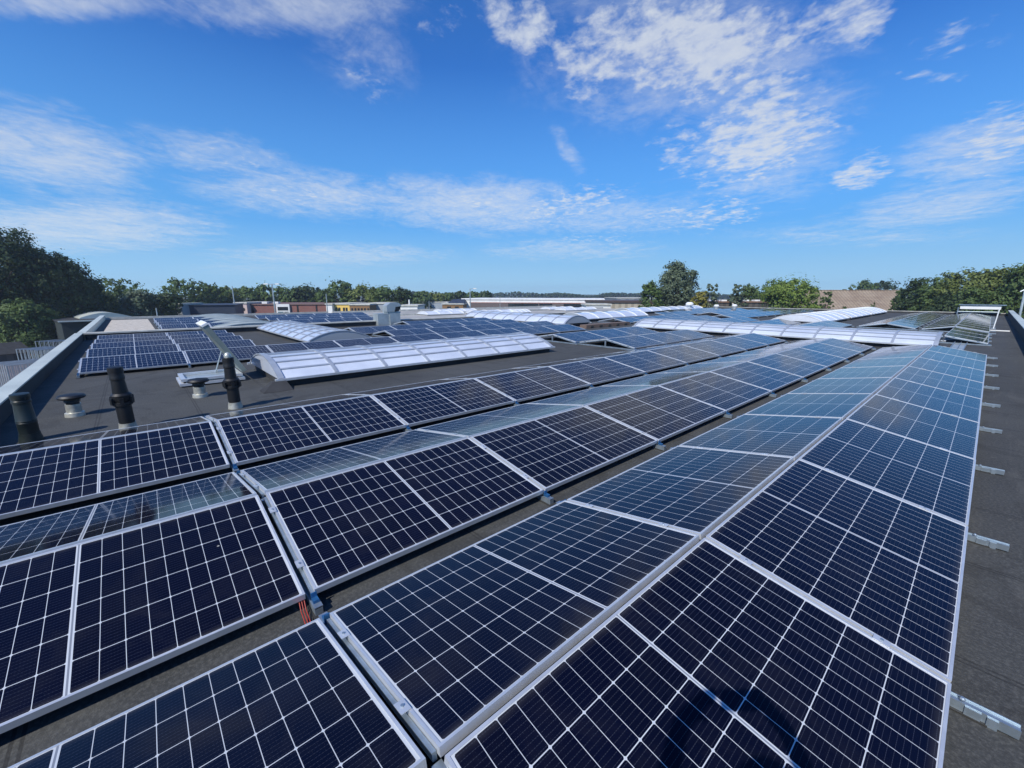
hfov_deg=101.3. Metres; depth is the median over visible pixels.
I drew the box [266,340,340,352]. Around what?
solar panel
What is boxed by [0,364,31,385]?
paved yard
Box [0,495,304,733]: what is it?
solar panel
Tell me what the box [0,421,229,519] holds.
solar panel
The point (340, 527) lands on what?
solar panel
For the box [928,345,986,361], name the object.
solar panel
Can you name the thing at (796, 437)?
solar panel
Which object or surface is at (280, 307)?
brick building
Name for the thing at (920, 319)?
solar panel
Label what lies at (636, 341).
solar panel
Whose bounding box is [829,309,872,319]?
arched rooflight
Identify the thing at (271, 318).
solar panel
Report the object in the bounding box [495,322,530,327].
solar panel
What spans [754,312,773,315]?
solar panel
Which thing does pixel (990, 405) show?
mounting rail
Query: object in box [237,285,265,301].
tree
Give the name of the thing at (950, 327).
mounting rail
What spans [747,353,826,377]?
solar panel
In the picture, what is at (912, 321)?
solar panel
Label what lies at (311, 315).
solar panel
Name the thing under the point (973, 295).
tree
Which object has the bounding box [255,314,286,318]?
solar panel
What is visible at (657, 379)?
solar panel
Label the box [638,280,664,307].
tree
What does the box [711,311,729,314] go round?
solar panel
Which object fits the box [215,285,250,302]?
tree
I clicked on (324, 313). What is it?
solar panel
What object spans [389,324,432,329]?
solar panel
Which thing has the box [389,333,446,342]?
solar panel
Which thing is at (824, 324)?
solar panel
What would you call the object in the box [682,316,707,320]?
solar panel
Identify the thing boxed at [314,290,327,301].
tree
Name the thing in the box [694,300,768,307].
dark shed
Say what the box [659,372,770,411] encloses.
solar panel
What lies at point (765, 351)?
solar panel
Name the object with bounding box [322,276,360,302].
tree
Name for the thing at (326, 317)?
solar panel
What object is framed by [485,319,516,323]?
solar panel
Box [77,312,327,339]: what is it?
neighbouring hall
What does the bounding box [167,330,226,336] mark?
solar panel
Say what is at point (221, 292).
tree
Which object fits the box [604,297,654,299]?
long blue grey hall
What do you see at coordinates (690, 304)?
vent pipe
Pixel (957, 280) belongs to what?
tree
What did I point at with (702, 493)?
solar panel
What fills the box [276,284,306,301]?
tree
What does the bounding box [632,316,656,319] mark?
solar panel
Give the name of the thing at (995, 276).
tree
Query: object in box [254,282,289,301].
tree
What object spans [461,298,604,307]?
long office building
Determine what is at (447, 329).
solar panel
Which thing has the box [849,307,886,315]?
arched rooflight
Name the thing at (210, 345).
solar panel
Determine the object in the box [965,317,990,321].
solar panel
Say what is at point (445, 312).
dome rooflight
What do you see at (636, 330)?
solar panel
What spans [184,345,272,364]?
solar panel
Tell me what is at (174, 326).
solar panel
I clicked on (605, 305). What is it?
white plant room
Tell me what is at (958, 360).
solar panel
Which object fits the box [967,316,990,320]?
solar panel
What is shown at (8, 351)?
dark shed roof
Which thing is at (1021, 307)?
metal pole
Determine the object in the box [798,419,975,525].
solar panel
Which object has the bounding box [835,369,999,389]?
mounting rail
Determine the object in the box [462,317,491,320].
solar panel
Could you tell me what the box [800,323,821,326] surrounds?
solar panel
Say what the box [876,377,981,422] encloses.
solar panel
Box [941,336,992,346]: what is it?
mounting rail
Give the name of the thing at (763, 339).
solar panel
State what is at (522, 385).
solar panel
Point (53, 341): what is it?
barrier rack
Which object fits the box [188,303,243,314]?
dark clad hall
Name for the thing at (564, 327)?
solar panel
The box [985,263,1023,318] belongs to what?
tree
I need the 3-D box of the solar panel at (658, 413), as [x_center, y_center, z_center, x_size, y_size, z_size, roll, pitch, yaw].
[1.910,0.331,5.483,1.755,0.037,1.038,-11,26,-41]
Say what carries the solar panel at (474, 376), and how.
on the mounting rail at (516, 403)
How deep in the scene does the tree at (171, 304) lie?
56.77 m
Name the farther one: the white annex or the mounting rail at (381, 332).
the white annex
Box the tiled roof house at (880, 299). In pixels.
[790,290,899,310]
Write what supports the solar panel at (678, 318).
on the mounting rail
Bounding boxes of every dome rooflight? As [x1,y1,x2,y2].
[417,310,464,315]
[434,308,476,311]
[465,309,511,313]
[510,309,530,312]
[541,306,573,309]
[555,307,597,310]
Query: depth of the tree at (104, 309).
55.26 m
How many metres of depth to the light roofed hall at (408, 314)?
40.38 m
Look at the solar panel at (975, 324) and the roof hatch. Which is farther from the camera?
the solar panel at (975, 324)
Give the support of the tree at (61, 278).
on the ground at (338, 296)
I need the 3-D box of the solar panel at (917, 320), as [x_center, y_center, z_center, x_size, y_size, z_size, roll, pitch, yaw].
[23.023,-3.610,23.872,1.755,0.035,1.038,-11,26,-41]
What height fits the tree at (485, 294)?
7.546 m
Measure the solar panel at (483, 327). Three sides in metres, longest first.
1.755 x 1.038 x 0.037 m
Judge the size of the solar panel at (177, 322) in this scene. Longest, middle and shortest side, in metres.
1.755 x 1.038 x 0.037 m
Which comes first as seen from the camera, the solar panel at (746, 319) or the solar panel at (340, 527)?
the solar panel at (340, 527)
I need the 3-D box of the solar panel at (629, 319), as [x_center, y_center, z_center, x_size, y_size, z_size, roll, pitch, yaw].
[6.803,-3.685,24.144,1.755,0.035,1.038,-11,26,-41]
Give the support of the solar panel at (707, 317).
on the mounting rail
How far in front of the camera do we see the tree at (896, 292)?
58.67 m
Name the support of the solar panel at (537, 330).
on the mounting rail
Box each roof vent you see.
[55,393,85,417]
[186,377,208,397]
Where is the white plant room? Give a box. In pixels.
[581,303,611,307]
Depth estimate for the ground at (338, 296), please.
530.42 m
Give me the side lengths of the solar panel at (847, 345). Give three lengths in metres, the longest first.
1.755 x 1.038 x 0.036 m
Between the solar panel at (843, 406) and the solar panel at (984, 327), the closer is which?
the solar panel at (843, 406)
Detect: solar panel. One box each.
[0,416,209,454]
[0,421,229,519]
[0,472,256,564]
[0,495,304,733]
[8,618,426,767]
[79,351,188,373]
[87,344,178,357]
[91,339,173,348]
[95,336,169,342]
[98,332,166,338]
[154,317,192,322]
[156,319,197,324]
[158,321,197,325]
[160,323,210,328]
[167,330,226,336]
[170,333,234,339]
[173,335,242,343]
[177,339,255,350]
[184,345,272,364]
[207,394,367,422]
[209,322,228,326]
[216,395,405,465]
[240,429,466,494]
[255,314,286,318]
[266,316,297,320]
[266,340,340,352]
[266,437,543,592]
[277,317,311,319]
[285,314,313,315]
[290,319,328,322]
[298,315,326,316]
[310,316,341,318]
[313,313,339,314]
[326,318,361,321]
[327,314,354,315]
[330,500,699,757]
[333,337,397,347]
[340,312,366,314]
[341,315,369,317]
[348,378,472,395]
[349,326,396,333]
[356,317,372,320]
[371,378,514,426]
[385,328,434,335]
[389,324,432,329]
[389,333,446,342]
[403,320,439,323]
[417,403,581,437]
[426,322,464,326]
[427,326,471,332]
[435,319,465,322]
[436,330,485,338]
[444,537,951,767]
[447,366,546,378]
[458,321,492,325]
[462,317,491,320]
[463,324,502,329]
[470,406,657,490]
[475,366,589,401]
[476,328,520,334]
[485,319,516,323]
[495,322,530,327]
[513,326,558,333]
[517,357,602,367]
[522,321,557,325]
[530,385,655,405]
[544,324,585,331]
[549,357,644,384]
[553,331,606,342]
[567,446,793,539]
[570,350,645,359]
[585,386,725,441]
[586,329,633,337]
[602,371,706,385]
[604,350,685,372]
[606,335,664,348]
[614,317,639,322]
[615,326,657,334]
[615,345,676,352]
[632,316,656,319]
[639,332,690,343]
[647,340,706,347]
[648,315,670,318]
[648,345,718,363]
[656,312,673,314]
[658,361,744,372]
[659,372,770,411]
[663,314,684,317]
[666,317,689,319]
[666,329,712,339]
[669,311,687,313]
[676,314,695,316]
[679,311,699,313]
[679,414,841,460]
[680,336,731,342]
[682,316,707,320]
[683,340,745,355]
[692,310,707,312]
[696,315,719,318]
[701,353,773,362]
[705,319,729,321]
[705,333,750,338]
[705,459,967,682]
[710,362,802,391]
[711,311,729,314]
[712,336,766,349]
[720,318,747,322]
[721,311,739,313]
[723,314,747,317]
[731,347,796,355]
[732,317,759,321]
[735,313,757,317]
[735,333,785,344]
[744,313,766,316]
[745,393,871,419]
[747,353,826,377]
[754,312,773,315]
[756,342,815,349]
[758,320,790,324]
[763,311,782,314]
[770,311,789,313]
[772,319,799,324]
[776,347,845,367]
[778,338,830,344]
[789,377,891,395]
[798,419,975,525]
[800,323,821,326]
[800,342,860,358]
[810,322,843,327]
[818,338,872,351]
[818,366,905,378]
[822,320,851,326]
[841,357,916,367]
[846,394,979,458]
[858,350,924,359]
[859,322,888,325]
[872,344,931,352]
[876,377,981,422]
[887,322,919,328]
[893,320,922,326]
[895,366,983,398]
[900,319,926,324]
[904,318,929,322]
[908,317,932,321]
[909,357,984,382]
[911,316,935,320]
[915,315,937,318]
[920,350,985,370]
[922,324,956,328]
[926,322,958,326]
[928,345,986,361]
[930,321,960,324]
[935,320,961,322]
[945,332,988,343]
[949,330,988,338]
[952,327,988,335]
[955,324,989,331]
[959,323,989,328]
[960,321,989,326]
[962,320,989,324]
[963,319,990,323]
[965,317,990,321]
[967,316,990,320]
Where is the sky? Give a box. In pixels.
[0,0,1023,294]
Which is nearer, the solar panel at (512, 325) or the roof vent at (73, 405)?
the roof vent at (73, 405)
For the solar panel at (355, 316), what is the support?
on the mounting rail
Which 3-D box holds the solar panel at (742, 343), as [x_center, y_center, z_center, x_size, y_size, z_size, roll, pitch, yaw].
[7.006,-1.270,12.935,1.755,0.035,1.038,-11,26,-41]
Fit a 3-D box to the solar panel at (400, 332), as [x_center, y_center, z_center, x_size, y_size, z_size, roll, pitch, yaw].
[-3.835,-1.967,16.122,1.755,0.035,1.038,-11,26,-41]
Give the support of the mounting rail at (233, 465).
on the flat roofed hall at (988, 665)
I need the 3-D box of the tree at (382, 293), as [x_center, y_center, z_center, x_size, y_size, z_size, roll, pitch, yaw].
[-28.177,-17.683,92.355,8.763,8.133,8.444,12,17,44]
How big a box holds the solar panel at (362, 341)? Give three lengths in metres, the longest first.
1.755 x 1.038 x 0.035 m
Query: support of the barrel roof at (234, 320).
on the neighbouring hall
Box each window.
[508,303,537,306]
[564,304,581,306]
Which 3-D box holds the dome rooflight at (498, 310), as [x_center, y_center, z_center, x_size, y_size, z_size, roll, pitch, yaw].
[-1.788,-6.226,36.082,4.600,0.328,1.490,-11,16,-41]
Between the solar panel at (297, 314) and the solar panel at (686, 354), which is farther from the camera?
the solar panel at (297, 314)
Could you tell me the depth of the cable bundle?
2.17 m
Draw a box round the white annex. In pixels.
[325,303,334,312]
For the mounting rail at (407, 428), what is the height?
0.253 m
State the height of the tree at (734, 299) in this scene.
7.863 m
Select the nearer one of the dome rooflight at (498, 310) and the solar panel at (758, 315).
the solar panel at (758, 315)
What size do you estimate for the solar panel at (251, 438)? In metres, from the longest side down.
1.755 x 1.038 x 0.035 m
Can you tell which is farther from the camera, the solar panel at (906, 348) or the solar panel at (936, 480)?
the solar panel at (906, 348)
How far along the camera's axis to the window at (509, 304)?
90.85 m
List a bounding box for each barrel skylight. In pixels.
[247,332,554,393]
[257,320,371,342]
[465,310,591,325]
[563,310,648,321]
[614,305,702,313]
[632,318,945,350]
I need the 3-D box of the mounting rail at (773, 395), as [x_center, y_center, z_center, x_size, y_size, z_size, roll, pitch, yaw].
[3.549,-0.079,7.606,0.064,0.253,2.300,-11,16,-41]
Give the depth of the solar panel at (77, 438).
4.39 m
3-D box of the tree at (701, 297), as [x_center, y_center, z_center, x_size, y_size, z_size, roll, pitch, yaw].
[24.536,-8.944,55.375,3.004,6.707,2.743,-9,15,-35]
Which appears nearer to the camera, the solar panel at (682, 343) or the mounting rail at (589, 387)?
the mounting rail at (589, 387)
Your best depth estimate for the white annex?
77.84 m
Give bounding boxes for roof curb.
[580,321,629,328]
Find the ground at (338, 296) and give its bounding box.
[14,294,1023,358]
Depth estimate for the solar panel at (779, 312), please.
33.84 m
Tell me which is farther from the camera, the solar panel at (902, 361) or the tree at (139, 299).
the tree at (139, 299)
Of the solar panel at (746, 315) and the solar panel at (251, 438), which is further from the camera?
the solar panel at (746, 315)
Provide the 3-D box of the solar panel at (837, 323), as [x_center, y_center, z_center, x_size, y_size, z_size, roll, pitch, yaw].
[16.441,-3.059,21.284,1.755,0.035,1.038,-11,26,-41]
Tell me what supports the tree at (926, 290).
on the ground at (338, 296)
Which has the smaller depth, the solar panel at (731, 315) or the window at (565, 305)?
the solar panel at (731, 315)
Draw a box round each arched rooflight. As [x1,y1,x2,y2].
[771,311,849,322]
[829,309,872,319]
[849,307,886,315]
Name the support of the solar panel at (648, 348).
on the mounting rail
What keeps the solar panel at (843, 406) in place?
on the mounting rail at (986, 469)
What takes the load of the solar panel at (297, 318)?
on the mounting rail
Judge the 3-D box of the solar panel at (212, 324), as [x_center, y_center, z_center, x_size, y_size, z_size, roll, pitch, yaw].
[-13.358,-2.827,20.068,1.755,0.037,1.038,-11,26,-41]
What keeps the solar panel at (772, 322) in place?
on the mounting rail
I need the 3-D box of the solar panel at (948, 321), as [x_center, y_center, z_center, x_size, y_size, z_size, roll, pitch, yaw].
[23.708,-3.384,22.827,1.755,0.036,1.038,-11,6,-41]
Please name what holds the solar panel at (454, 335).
on the mounting rail
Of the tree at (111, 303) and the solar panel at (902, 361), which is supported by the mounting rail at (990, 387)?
the solar panel at (902, 361)
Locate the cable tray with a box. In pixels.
[950,341,967,349]
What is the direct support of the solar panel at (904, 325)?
on the mounting rail at (887, 328)
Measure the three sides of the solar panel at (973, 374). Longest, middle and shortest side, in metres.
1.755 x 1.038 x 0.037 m
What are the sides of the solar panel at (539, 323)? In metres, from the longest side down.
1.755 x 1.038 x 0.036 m
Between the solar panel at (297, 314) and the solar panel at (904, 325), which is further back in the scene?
the solar panel at (297, 314)
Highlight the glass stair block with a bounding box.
[176,303,202,314]
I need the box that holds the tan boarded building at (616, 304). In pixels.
[585,300,664,308]
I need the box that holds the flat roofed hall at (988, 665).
[0,307,1023,767]
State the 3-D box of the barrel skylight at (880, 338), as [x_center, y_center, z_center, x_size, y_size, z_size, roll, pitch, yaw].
[9.863,-2.139,16.599,2.330,0.508,10.200,-11,16,-41]
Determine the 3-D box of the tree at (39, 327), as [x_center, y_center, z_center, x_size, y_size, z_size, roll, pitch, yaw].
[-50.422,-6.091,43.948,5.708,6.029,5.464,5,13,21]
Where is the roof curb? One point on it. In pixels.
(599, 325)
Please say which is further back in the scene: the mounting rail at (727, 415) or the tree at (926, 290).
the tree at (926, 290)
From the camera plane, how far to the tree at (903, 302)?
52.66 m
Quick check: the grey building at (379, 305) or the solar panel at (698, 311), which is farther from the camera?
the grey building at (379, 305)
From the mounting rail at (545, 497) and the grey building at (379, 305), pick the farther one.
the grey building at (379, 305)
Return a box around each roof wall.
[83,320,375,339]
[401,310,613,321]
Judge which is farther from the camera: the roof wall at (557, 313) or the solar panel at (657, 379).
the roof wall at (557, 313)
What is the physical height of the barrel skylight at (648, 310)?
0.508 m
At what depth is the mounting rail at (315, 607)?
2.48 m
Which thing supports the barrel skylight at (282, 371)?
on the flat roofed hall at (988, 665)
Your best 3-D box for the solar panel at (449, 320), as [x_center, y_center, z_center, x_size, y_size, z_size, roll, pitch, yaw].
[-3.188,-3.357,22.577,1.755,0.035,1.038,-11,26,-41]
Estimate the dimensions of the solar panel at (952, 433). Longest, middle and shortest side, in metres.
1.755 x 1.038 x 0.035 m
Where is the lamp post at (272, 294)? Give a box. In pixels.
[263,283,279,312]
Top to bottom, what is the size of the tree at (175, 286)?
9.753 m
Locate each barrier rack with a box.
[0,359,38,386]
[16,346,54,369]
[35,339,64,358]
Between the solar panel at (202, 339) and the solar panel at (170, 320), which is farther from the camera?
the solar panel at (170, 320)
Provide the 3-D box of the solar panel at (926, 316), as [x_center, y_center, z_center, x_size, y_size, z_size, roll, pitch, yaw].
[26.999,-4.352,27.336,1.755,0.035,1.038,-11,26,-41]
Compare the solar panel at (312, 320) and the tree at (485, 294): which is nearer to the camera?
the solar panel at (312, 320)
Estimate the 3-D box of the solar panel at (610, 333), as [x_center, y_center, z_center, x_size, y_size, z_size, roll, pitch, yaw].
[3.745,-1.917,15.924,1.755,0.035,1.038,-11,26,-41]
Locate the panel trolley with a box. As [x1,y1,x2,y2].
[956,304,1006,313]
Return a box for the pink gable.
[233,301,272,313]
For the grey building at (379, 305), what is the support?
on the ground at (338, 296)
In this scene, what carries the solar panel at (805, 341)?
on the mounting rail
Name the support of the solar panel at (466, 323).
on the mounting rail
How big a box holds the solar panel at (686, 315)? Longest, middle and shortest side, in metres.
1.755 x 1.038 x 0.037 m
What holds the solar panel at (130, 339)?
on the mounting rail
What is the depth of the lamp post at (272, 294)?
68.33 m
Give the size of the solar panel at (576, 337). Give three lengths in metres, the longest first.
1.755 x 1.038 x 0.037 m
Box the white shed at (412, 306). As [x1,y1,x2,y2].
[400,300,424,309]
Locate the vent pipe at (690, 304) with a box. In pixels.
[686,302,693,307]
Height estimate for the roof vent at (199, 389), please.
0.310 m
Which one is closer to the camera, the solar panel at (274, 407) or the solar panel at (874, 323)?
the solar panel at (274, 407)
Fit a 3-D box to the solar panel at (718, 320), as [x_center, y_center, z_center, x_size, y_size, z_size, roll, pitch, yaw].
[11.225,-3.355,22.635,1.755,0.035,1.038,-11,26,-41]
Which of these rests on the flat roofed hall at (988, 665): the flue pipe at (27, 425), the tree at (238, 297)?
the flue pipe at (27, 425)
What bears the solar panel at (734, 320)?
on the mounting rail
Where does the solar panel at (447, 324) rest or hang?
on the mounting rail
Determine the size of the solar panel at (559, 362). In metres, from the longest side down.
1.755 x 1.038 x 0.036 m
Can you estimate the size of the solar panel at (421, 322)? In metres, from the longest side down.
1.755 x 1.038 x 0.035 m
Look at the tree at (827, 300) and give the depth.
56.67 m
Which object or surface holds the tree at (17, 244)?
on the ground at (338, 296)
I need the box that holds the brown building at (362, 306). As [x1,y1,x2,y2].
[349,303,376,310]
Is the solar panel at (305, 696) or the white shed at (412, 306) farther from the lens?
the white shed at (412, 306)
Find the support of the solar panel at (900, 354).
on the mounting rail at (988, 365)
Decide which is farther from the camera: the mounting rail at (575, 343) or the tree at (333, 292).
the tree at (333, 292)
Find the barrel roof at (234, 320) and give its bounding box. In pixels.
[190,314,268,326]
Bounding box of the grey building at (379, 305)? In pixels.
[372,302,397,309]
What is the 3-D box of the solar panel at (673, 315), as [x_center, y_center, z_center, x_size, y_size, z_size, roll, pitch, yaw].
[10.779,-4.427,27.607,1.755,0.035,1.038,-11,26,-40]
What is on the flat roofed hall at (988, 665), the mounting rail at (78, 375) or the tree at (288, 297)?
the mounting rail at (78, 375)
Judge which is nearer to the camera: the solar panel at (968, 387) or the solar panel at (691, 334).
the solar panel at (968, 387)
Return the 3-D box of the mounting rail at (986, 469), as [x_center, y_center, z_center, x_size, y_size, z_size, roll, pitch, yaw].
[3.781,0.538,4.743,0.064,0.253,2.380,-11,16,-41]
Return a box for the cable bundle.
[299,600,310,623]
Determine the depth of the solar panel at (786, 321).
22.72 m
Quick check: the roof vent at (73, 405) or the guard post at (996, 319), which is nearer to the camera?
the roof vent at (73, 405)
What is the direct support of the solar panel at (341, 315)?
on the mounting rail
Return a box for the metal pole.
[1019,289,1023,315]
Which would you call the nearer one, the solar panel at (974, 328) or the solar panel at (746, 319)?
the solar panel at (974, 328)
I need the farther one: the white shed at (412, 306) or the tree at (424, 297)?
the tree at (424, 297)
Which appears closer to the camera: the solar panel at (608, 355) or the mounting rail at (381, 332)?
the solar panel at (608, 355)
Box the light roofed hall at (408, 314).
[332,306,614,318]
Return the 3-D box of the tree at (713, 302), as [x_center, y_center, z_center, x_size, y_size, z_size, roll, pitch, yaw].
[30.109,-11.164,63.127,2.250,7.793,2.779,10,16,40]
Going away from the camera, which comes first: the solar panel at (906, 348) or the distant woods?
the solar panel at (906, 348)
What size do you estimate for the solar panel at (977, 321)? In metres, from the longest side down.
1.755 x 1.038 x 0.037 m
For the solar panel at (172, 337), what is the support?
on the mounting rail
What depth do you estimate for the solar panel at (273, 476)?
3.77 m
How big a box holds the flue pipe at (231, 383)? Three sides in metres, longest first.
0.830 x 0.234 x 0.220 m
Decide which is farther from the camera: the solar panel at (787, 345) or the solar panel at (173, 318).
the solar panel at (173, 318)
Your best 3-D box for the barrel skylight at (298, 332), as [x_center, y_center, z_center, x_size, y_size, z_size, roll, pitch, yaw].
[-8.036,-2.105,16.475,2.090,0.458,7.300,-11,16,-41]
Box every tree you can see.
[0,224,78,342]
[0,245,82,346]
[0,297,64,354]
[25,253,109,317]
[74,292,106,310]
[89,274,149,313]
[101,289,127,314]
[114,285,162,316]
[135,289,183,315]
[157,277,217,302]
[192,282,235,302]
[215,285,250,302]
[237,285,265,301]
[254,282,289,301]
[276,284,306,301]
[292,282,322,301]
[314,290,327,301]
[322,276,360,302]
[344,283,380,302]
[364,285,403,301]
[390,286,413,309]
[409,291,433,308]
[428,291,447,301]
[443,292,456,300]
[451,290,466,298]
[464,291,480,297]
[478,290,492,297]
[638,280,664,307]
[657,259,701,306]
[690,290,708,307]
[706,283,720,307]
[727,284,747,306]
[739,283,764,300]
[758,272,822,308]
[819,291,834,308]
[848,278,878,289]
[874,278,905,289]
[889,288,909,310]
[892,276,932,310]
[904,274,961,310]
[920,267,997,311]
[921,291,967,311]
[945,284,1019,313]
[959,264,1021,311]
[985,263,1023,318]
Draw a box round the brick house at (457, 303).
[441,299,466,308]
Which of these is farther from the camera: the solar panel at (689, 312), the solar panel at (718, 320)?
the solar panel at (689, 312)
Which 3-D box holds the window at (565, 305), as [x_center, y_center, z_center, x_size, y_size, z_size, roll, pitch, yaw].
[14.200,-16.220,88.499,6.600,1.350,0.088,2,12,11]
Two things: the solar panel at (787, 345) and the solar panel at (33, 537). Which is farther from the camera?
the solar panel at (787, 345)
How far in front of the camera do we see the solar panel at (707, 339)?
13.70 m
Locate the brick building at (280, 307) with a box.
[250,302,341,312]
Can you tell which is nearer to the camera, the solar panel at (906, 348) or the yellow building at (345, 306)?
the solar panel at (906, 348)
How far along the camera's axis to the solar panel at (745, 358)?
9.66 m
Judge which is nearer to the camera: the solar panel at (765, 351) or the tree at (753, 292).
the solar panel at (765, 351)
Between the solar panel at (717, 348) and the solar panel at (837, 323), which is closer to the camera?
the solar panel at (717, 348)
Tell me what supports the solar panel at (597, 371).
on the mounting rail at (589, 387)
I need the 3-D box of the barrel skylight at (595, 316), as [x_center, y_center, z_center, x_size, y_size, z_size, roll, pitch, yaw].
[6.228,-4.548,27.713,7.100,0.528,2.090,-11,16,-41]
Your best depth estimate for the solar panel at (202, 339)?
13.11 m
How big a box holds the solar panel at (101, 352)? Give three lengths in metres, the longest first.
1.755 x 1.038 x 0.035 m
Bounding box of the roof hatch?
[176,320,246,386]
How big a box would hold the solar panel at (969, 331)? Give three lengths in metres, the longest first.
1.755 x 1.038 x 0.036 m
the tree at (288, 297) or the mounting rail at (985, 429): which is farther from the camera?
the tree at (288, 297)
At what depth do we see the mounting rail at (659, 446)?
4.54 m
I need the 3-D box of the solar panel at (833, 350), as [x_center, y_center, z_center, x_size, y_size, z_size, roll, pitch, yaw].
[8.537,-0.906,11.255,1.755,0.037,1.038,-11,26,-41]
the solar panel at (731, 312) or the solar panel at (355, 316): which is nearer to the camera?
the solar panel at (355, 316)
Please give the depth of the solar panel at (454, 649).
1.98 m
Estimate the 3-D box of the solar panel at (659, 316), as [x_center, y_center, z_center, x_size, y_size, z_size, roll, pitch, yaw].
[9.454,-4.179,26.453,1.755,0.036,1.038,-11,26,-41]
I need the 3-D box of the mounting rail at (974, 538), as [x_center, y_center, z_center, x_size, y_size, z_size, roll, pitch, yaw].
[2.456,0.786,3.589,0.064,0.253,2.380,-11,16,-41]
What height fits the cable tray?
0.055 m
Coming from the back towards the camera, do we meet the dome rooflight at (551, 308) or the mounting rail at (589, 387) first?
the dome rooflight at (551, 308)
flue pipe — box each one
[9,392,43,443]
[106,366,137,428]
[222,352,242,409]
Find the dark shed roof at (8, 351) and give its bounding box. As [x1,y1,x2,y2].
[0,341,32,361]
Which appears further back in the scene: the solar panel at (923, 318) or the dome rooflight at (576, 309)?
the dome rooflight at (576, 309)
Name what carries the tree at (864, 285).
on the ground at (338, 296)
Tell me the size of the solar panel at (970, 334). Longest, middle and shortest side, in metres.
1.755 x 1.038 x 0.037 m
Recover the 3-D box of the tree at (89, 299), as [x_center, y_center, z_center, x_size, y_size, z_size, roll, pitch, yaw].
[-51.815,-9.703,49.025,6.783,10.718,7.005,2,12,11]
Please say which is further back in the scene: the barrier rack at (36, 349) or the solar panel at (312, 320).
the barrier rack at (36, 349)
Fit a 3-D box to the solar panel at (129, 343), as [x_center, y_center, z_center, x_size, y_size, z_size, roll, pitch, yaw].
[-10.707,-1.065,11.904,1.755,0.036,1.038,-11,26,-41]
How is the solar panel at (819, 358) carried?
on the mounting rail
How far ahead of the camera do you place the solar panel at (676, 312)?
32.71 m
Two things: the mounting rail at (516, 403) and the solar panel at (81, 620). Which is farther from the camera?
the mounting rail at (516, 403)
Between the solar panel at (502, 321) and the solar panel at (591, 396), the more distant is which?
the solar panel at (502, 321)
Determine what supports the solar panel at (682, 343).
on the mounting rail
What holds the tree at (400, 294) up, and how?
on the ground at (338, 296)
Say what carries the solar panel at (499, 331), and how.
on the mounting rail
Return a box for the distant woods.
[411,290,959,299]
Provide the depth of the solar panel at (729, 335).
14.88 m
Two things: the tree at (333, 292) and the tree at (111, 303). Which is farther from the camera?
the tree at (333, 292)
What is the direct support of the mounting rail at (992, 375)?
on the flat roofed hall at (988, 665)
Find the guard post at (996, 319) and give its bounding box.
[991,309,999,328]
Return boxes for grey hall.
[411,301,449,308]
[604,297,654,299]
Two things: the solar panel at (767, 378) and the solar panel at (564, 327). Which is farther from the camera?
the solar panel at (564, 327)
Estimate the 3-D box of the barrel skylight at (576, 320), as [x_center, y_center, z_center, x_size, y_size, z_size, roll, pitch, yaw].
[0.518,-3.896,24.568,2.090,0.568,8.700,-11,16,-41]
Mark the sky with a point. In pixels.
(583, 147)
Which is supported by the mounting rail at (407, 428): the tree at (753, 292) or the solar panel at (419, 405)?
the solar panel at (419, 405)
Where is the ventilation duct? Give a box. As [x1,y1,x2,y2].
[373,303,400,325]
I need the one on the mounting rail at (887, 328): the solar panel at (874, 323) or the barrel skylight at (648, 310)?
the solar panel at (874, 323)
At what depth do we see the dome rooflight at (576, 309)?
42.23 m
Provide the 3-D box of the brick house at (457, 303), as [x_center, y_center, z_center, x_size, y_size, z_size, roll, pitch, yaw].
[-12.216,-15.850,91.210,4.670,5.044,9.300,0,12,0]
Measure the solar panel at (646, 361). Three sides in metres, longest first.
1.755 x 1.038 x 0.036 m
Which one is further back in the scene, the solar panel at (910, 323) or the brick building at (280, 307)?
the brick building at (280, 307)
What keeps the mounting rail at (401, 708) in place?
on the flat roofed hall at (988, 665)
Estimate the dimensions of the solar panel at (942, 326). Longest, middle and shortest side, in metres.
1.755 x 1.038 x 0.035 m
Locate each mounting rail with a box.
[76,358,81,378]
[204,416,238,472]
[236,470,325,619]
[318,612,447,767]
[347,394,411,431]
[372,331,392,336]
[416,429,555,506]
[481,382,520,405]
[519,366,594,388]
[535,403,667,451]
[539,334,577,344]
[556,499,1021,739]
[578,340,634,349]
[611,385,734,419]
[665,371,778,397]
[670,445,1009,551]
[733,361,809,382]
[737,414,1004,474]
[780,393,1001,433]
[812,377,1000,407]
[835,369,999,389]
[853,359,998,376]
[858,324,917,329]
[867,350,997,366]
[919,327,995,333]
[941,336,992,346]
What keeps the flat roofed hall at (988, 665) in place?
on the ground at (338, 296)
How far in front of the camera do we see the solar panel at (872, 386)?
6.78 m
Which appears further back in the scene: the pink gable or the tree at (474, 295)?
the tree at (474, 295)
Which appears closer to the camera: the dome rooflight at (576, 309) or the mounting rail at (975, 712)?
the mounting rail at (975, 712)
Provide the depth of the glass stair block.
60.93 m
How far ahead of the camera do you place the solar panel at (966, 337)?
14.36 m
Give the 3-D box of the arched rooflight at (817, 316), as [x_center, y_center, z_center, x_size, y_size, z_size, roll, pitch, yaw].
[18.322,-4.088,25.612,6.500,0.538,2.590,-11,16,-41]
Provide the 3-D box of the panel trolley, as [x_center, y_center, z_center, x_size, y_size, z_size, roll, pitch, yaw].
[36.638,-5.769,32.782,1.150,0.840,2.530,-11,16,-41]
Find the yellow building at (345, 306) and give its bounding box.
[334,302,367,310]
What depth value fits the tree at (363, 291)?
88.03 m
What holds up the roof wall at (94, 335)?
on the flat roofed hall at (988, 665)
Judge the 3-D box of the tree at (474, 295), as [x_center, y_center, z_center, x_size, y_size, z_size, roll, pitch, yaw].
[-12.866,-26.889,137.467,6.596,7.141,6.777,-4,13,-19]

